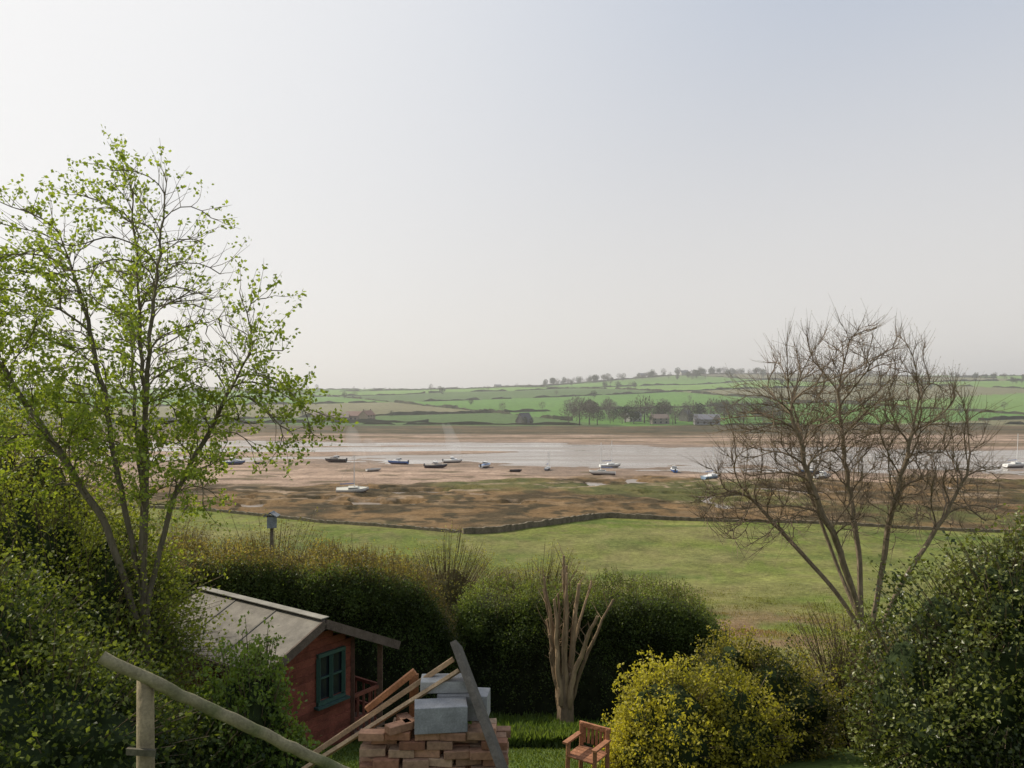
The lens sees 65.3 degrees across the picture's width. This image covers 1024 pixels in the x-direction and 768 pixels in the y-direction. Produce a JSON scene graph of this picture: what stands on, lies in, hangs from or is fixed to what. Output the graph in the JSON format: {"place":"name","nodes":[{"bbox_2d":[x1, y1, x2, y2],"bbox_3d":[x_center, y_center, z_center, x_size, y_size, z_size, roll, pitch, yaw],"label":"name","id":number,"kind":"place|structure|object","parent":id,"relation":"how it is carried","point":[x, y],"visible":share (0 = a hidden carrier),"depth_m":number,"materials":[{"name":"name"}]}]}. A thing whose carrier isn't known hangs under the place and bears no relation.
{"place":"outdoors","nodes":[
{"label":"outdoors","id":0,"kind":"place"},
{"bbox_2d":[365,668,418,716],"bbox_3d":[-1.068,2.993,7.094,0.456,0.939,0.191,0,-1,0],"label":"timber offcut","id":1,"kind":"object","parent":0,"point":[411,676],"visible":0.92,"depth_m":7.04,"materials":[{"name":"brown wood"}]},
{"bbox_2d":[0,374,1023,767],"bbox_3d":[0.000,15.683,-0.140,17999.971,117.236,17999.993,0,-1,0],"label":"ground","id":2,"kind":"structure","parent":0,"point":[470,494],"depth_m":182.11,"materials":[{"name":"green plant"}]},
{"bbox_2d":[0,352,165,589],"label":"hawthorn bush","id":3,"kind":"object","parent":2,"relation":"on","point":[39,463],"visible":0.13,"depth_m":11.01,"materials":[{"name":"green plant"}]},
{"bbox_2d":[0,450,238,732],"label":"hawthorn bush","id":4,"kind":"object","parent":2,"relation":"on","point":[85,557],"visible":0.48,"depth_m":9.21,"materials":[{"name":"green plant"}]},
{"bbox_2d":[0,529,275,767],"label":"laurel shrub","id":5,"kind":"object","parent":2,"relation":"on","point":[58,709],"visible":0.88,"depth_m":6.36,"materials":[{"name":"green plant"}]},
{"bbox_2d":[0,124,358,664],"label":"leafing tree","id":6,"kind":"object","parent":2,"relation":"on","point":[80,430],"visible":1,"depth_m":8.82,"materials":[{"name":"green plant"}]},
{"bbox_2d":[89,493,355,573],"bbox_3d":[-9.157,6.524,22.090,12.199,7.085,3.664,0,-1,0],"label":"thicket","id":7,"kind":"object","parent":2,"relation":"on","point":[261,543],"visible":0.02,"depth_m":21.86,"materials":[{"name":"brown plant"}]},
{"bbox_2d":[97,651,349,767],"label":"handrail","id":8,"kind":"object","parent":2,"relation":"on","point":[144,750],"visible":1,"depth_m":4.53,"materials":[{"name":"brown wood"}]},
{"bbox_2d":[222,457,244,464],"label":"motor boat","id":9,"kind":"object","parent":2,"relation":"on","point":[236,462],"visible":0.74,"depth_m":267.15,"materials":[{"name":"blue plastic"}]},
{"bbox_2d":[172,610,333,767],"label":"cypress bush","id":10,"kind":"object","parent":2,"relation":"on","point":[243,693],"visible":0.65,"depth_m":7.17,"materials":[{"name":"green plant"}]},
{"bbox_2d":[263,511,279,548],"bbox_3d":[-5.100,4.891,16.958,0.290,4.363,0.280,0,-1,0],"label":"bird box","id":11,"kind":"object","parent":2,"relation":"on","point":[272,522],"visible":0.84,"depth_m":16.90,"materials":[{"name":"grey wood"}]},
{"bbox_2d":[102,504,456,532],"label":"stone wall","id":12,"kind":"structure","parent":2,"relation":"on","point":[348,522],"depth_m":143.10,"materials":[{"name":"grey stone"}]},
{"bbox_2d":[168,587,400,747],"bbox_3d":[-3.600,4.176,11.891,2.929,1.966,2.530,0,-1,36],"label":"garden playhouse","id":13,"kind":"object","parent":2,"relation":"on","point":[321,660],"visible":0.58,"depth_m":11.24,"materials":[{"name":"brown wood"}]},
{"bbox_2d":[321,651,341,699],"bbox_3d":[-2.575,4.109,11.286,0.006,0.660,0.460,0,-1,36],"label":"window glass","id":14,"kind":"structure","parent":13,"relation":"in","point":[337,657],"depth_m":11.34,"materials":[{"name":"black glass"}]},
{"bbox_2d":[314,645,349,710],"bbox_3d":[-2.531,4.126,11.254,0.110,0.745,0.580,0,-1,36],"label":"window frame","id":15,"kind":"structure","parent":13,"relation":"in","point":[332,700],"depth_m":11.24,"materials":[{"name":"teal wood"}]},
{"bbox_2d":[147,523,466,726],"bbox_3d":[-3.777,4.448,14.374,6.014,3.971,2.607,0,-1,-10],"label":"clipped hedge","id":16,"kind":"object","parent":2,"relation":"on","point":[404,609],"visible":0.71,"depth_m":13.83,"materials":[{"name":"green plant"}]},
{"bbox_2d":[311,412,349,420],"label":"farm barn","id":17,"kind":"structure","parent":2,"relation":"on","point":[341,416],"depth_m":587.36,"materials":[{"name":"stone"}]},
{"bbox_2d":[325,455,346,461],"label":"fishing boat","id":18,"kind":"object","parent":2,"relation":"on","point":[334,458],"visible":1,"depth_m":279.04,"materials":[{"name":"black"}]},
{"bbox_2d":[336,461,368,492],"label":"sailing boat","id":19,"kind":"object","parent":2,"relation":"on","point":[354,488],"visible":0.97,"depth_m":190.94,"materials":[{"name":"white plastic"}]},
{"bbox_2d":[347,411,361,419],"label":"farm barn","id":20,"kind":"structure","parent":2,"relation":"on","point":[354,414],"depth_m":596.68,"materials":[{"name":"stone"}]},
{"bbox_2d":[359,409,375,418],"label":"farmhouse","id":21,"kind":"object","parent":2,"relation":"on","point":[367,414],"visible":0.8,"depth_m":585.62,"materials":[{"name":"stone"}]},
{"bbox_2d":[365,468,380,471],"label":"rowing dinghy","id":22,"kind":"object","parent":2,"relation":"on","point":[373,469],"visible":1,"depth_m":245.14,"materials":[{"name":"white plastic"}]},
{"bbox_2d":[388,455,408,463],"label":"motor boat","id":23,"kind":"object","parent":2,"relation":"on","point":[396,461],"visible":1,"depth_m":271.02,"materials":[{"name":"blue plastic"}]},
{"bbox_2d":[358,712,510,767],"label":"brick stack","id":24,"kind":"object","parent":2,"relation":"on","point":[397,742],"visible":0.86,"depth_m":6.66,"materials":[{"name":"brown brick"}]},
{"bbox_2d":[302,657,460,767],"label":"timber plank","id":25,"kind":"object","parent":24,"relation":"on","point":[375,711],"visible":0.81,"depth_m":6.92,"materials":[{"name":"brown wood"}]},
{"bbox_2d":[414,673,489,734],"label":"concrete blocks","id":26,"kind":"object","parent":24,"relation":"on","point":[449,708],"depth_m":6.68,"materials":[{"name":"grey concrete"}]},
{"bbox_2d":[424,459,446,467],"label":"fishing boat","id":27,"kind":"object","parent":2,"relation":"on","point":[435,464],"visible":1,"depth_m":256.98,"materials":[{"name":"black paint"}]},
{"bbox_2d":[442,456,461,462],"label":"motor boat","id":28,"kind":"object","parent":2,"relation":"on","point":[452,459],"visible":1,"depth_m":277.15,"materials":[{"name":"white plastic"}]},
{"bbox_2d":[303,520,637,633],"bbox_3d":[-1.014,6.016,19.348,10.582,5.345,3.316,0,-1,11],"label":"thicket","id":29,"kind":"object","parent":2,"relation":"on","point":[456,581],"visible":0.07,"depth_m":19.17,"materials":[{"name":"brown plant"}]},
{"bbox_2d":[450,640,507,767],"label":"railway sleeper","id":30,"kind":"object","parent":2,"relation":"on","point":[498,758],"visible":1,"depth_m":6.67,"materials":[{"name":"grey wood"}]},
{"bbox_2d":[479,461,490,467],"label":"motor boat","id":31,"kind":"object","parent":2,"relation":"on","point":[485,464],"visible":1,"depth_m":258.93,"materials":[{"name":"white plastic"}]},
{"bbox_2d":[0,373,1023,421],"bbox_3d":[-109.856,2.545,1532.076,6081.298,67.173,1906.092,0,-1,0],"label":"hedgerow","id":32,"kind":"object","parent":2,"relation":"on","point":[701,391],"visible":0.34,"depth_m":978.88,"materials":[{"name":"green plant"}]},
{"bbox_2d":[7,366,1023,424],"bbox_3d":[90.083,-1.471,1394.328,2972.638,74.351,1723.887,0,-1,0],"label":"distant trees","id":33,"kind":"object","parent":2,"relation":"on","point":[591,408],"visible":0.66,"depth_m":610.29,"materials":[{"name":"green plant"}]},
{"bbox_2d":[510,469,521,471],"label":"rowing dinghy","id":34,"kind":"object","parent":2,"relation":"on","point":[515,470],"visible":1,"depth_m":245.29,"materials":[{"name":"brown wood"}]},
{"bbox_2d":[9,418,1023,424],"bbox_3d":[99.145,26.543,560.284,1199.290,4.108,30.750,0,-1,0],"label":"hedgerow","id":35,"kind":"object","parent":2,"relation":"on","point":[376,421],"visible":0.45,"depth_m":550.75,"materials":[{"name":"green plant"}]},
{"bbox_2d":[515,413,533,422],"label":"stone barn","id":36,"kind":"structure","parent":2,"relation":"on","point":[525,415],"depth_m":557.59,"materials":[{"name":"grey stone"}]},
{"bbox_2d":[544,451,550,470],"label":"sailing boat","id":37,"kind":"object","parent":2,"relation":"on","point":[547,468],"visible":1,"depth_m":251.99,"materials":[{"name":"white plastic"}]},
{"bbox_2d":[532,540,613,722],"bbox_3d":[0.982,4.385,13.815,1.455,3.466,0.984,0,-1,36],"label":"pollarded tree","id":38,"kind":"object","parent":2,"relation":"on","point":[566,680],"visible":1,"depth_m":13.62,"materials":[{"name":"brown plant"}]},
{"bbox_2d":[562,720,610,767],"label":"garden chair","id":39,"kind":"object","parent":2,"relation":"on","point":[582,753],"visible":1,"depth_m":8.74,"materials":[{"name":"brown wood"}]},
{"bbox_2d":[447,561,736,721],"bbox_3d":[1.503,5.160,15.573,5.967,3.214,2.766,0,-1,0],"label":"clipped hedge","id":40,"kind":"object","parent":2,"relation":"on","point":[505,638],"visible":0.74,"depth_m":14.74,"materials":[{"name":"green plant"}]},
{"bbox_2d":[589,446,615,474],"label":"sailing boat","id":41,"kind":"object","parent":2,"relation":"on","point":[599,472],"visible":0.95,"depth_m":235.33,"materials":[{"name":"white plastic"}]},
{"bbox_2d":[599,442,620,467],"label":"sailing boat","id":42,"kind":"object","parent":2,"relation":"on","point":[611,464],"visible":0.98,"depth_m":261.41,"materials":[{"name":"white plastic"}]},
{"bbox_2d":[319,583,935,767],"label":"grass","id":43,"kind":"structure","parent":2,"relation":"on","point":[530,731],"depth_m":12.21,"materials":[{"name":"green plant"}]},
{"bbox_2d":[624,411,641,421],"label":"cottage","id":44,"kind":"structure","parent":2,"relation":"on","point":[637,420],"depth_m":582.42,"materials":[{"name":"paint"}]},
{"bbox_2d":[650,413,669,423],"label":"cottage","id":45,"kind":"structure","parent":2,"relation":"on","point":[660,418],"depth_m":556.59,"materials":[{"name":"paint"}]},
{"bbox_2d":[670,466,677,472],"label":"motor boat","id":46,"kind":"object","parent":2,"relation":"on","point":[674,469],"visible":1,"depth_m":244.65,"materials":[{"name":"white plastic"}]},
{"bbox_2d":[680,370,688,374],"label":"cottage","id":47,"kind":"structure","parent":2,"relation":"on","point":[682,372],"depth_m":1477.63,"materials":[{"name":"paint"}]},
{"bbox_2d":[679,410,692,420],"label":"cottage","id":48,"kind":"structure","parent":2,"relation":"on","point":[682,418],"depth_m":586.37,"materials":[{"name":"stone"}]},
{"bbox_2d":[584,645,807,767],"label":"euonymus bush","id":49,"kind":"object","parent":2,"relation":"on","point":[672,724],"visible":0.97,"depth_m":9.10,"materials":[{"name":"yellow plant"}]},
{"bbox_2d":[693,414,720,424],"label":"farm barn","id":50,"kind":"structure","parent":2,"relation":"on","point":[706,418],"depth_m":546.04,"materials":[{"name":"stone"}]},
{"bbox_2d":[701,446,718,479],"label":"sailing boat","id":51,"kind":"object","parent":2,"relation":"on","point":[709,476],"visible":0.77,"depth_m":221.21,"materials":[{"name":"white plastic"}]},
{"bbox_2d":[462,512,1016,533],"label":"stone wall","id":52,"kind":"structure","parent":2,"relation":"on","point":[519,526],"depth_m":140.34,"materials":[{"name":"grey stone"}]},
{"bbox_2d":[684,619,862,762],"bbox_3d":[3.279,4.215,10.442,2.017,2.254,2.058,0,-1,-28],"label":"privet bush","id":53,"kind":"object","parent":2,"relation":"on","point":[805,702],"visible":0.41,"depth_m":10.01,"materials":[{"name":"green plant"}]},
{"bbox_2d":[813,471,829,478],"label":"motor boat","id":54,"kind":"object","parent":2,"relation":"on","point":[820,472],"visible":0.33,"depth_m":221.09,"materials":[{"name":"white plastic"}]},
{"bbox_2d":[673,293,1022,666],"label":"bare tree","id":55,"kind":"object","parent":2,"relation":"on","point":[818,507],"visible":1,"depth_m":14.72,"materials":[{"name":"brown plant"}]},
{"bbox_2d":[776,597,921,749],"bbox_3d":[5.422,4.857,12.151,4.195,3.216,2.572,0,-1,-27],"label":"willow shrub","id":56,"kind":"object","parent":2,"relation":"on","point":[839,659],"visible":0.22,"depth_m":11.55,"materials":[{"name":"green plant"}]},
{"bbox_2d":[832,503,1023,767],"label":"holly bush","id":57,"kind":"object","parent":2,"relation":"on","point":[947,687],"visible":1,"depth_m":8.63,"materials":[{"name":"green plant"}]},
{"bbox_2d":[0,0,1023,388],"label":"sky","id":58,"kind":"structure","parent":0,"point":[458,193],"materials":[{"name":"white"}]},
{"bbox_2d":[14,440,1023,510],"bbox_3d":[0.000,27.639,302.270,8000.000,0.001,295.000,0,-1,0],"label":"river","id":59,"kind":"structure","parent":0,"point":[568,455],"depth_m":304.97,"materials":[{"name":"grey liquid"}]},
{"bbox_2d":[1002,436,1023,467],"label":"sailing boat","id":60,"kind":"object","parent":59,"relation":"on","point":[1014,464],"visible":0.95,"depth_m":260.94,"materials":[{"name":"white plastic"}]}
]}

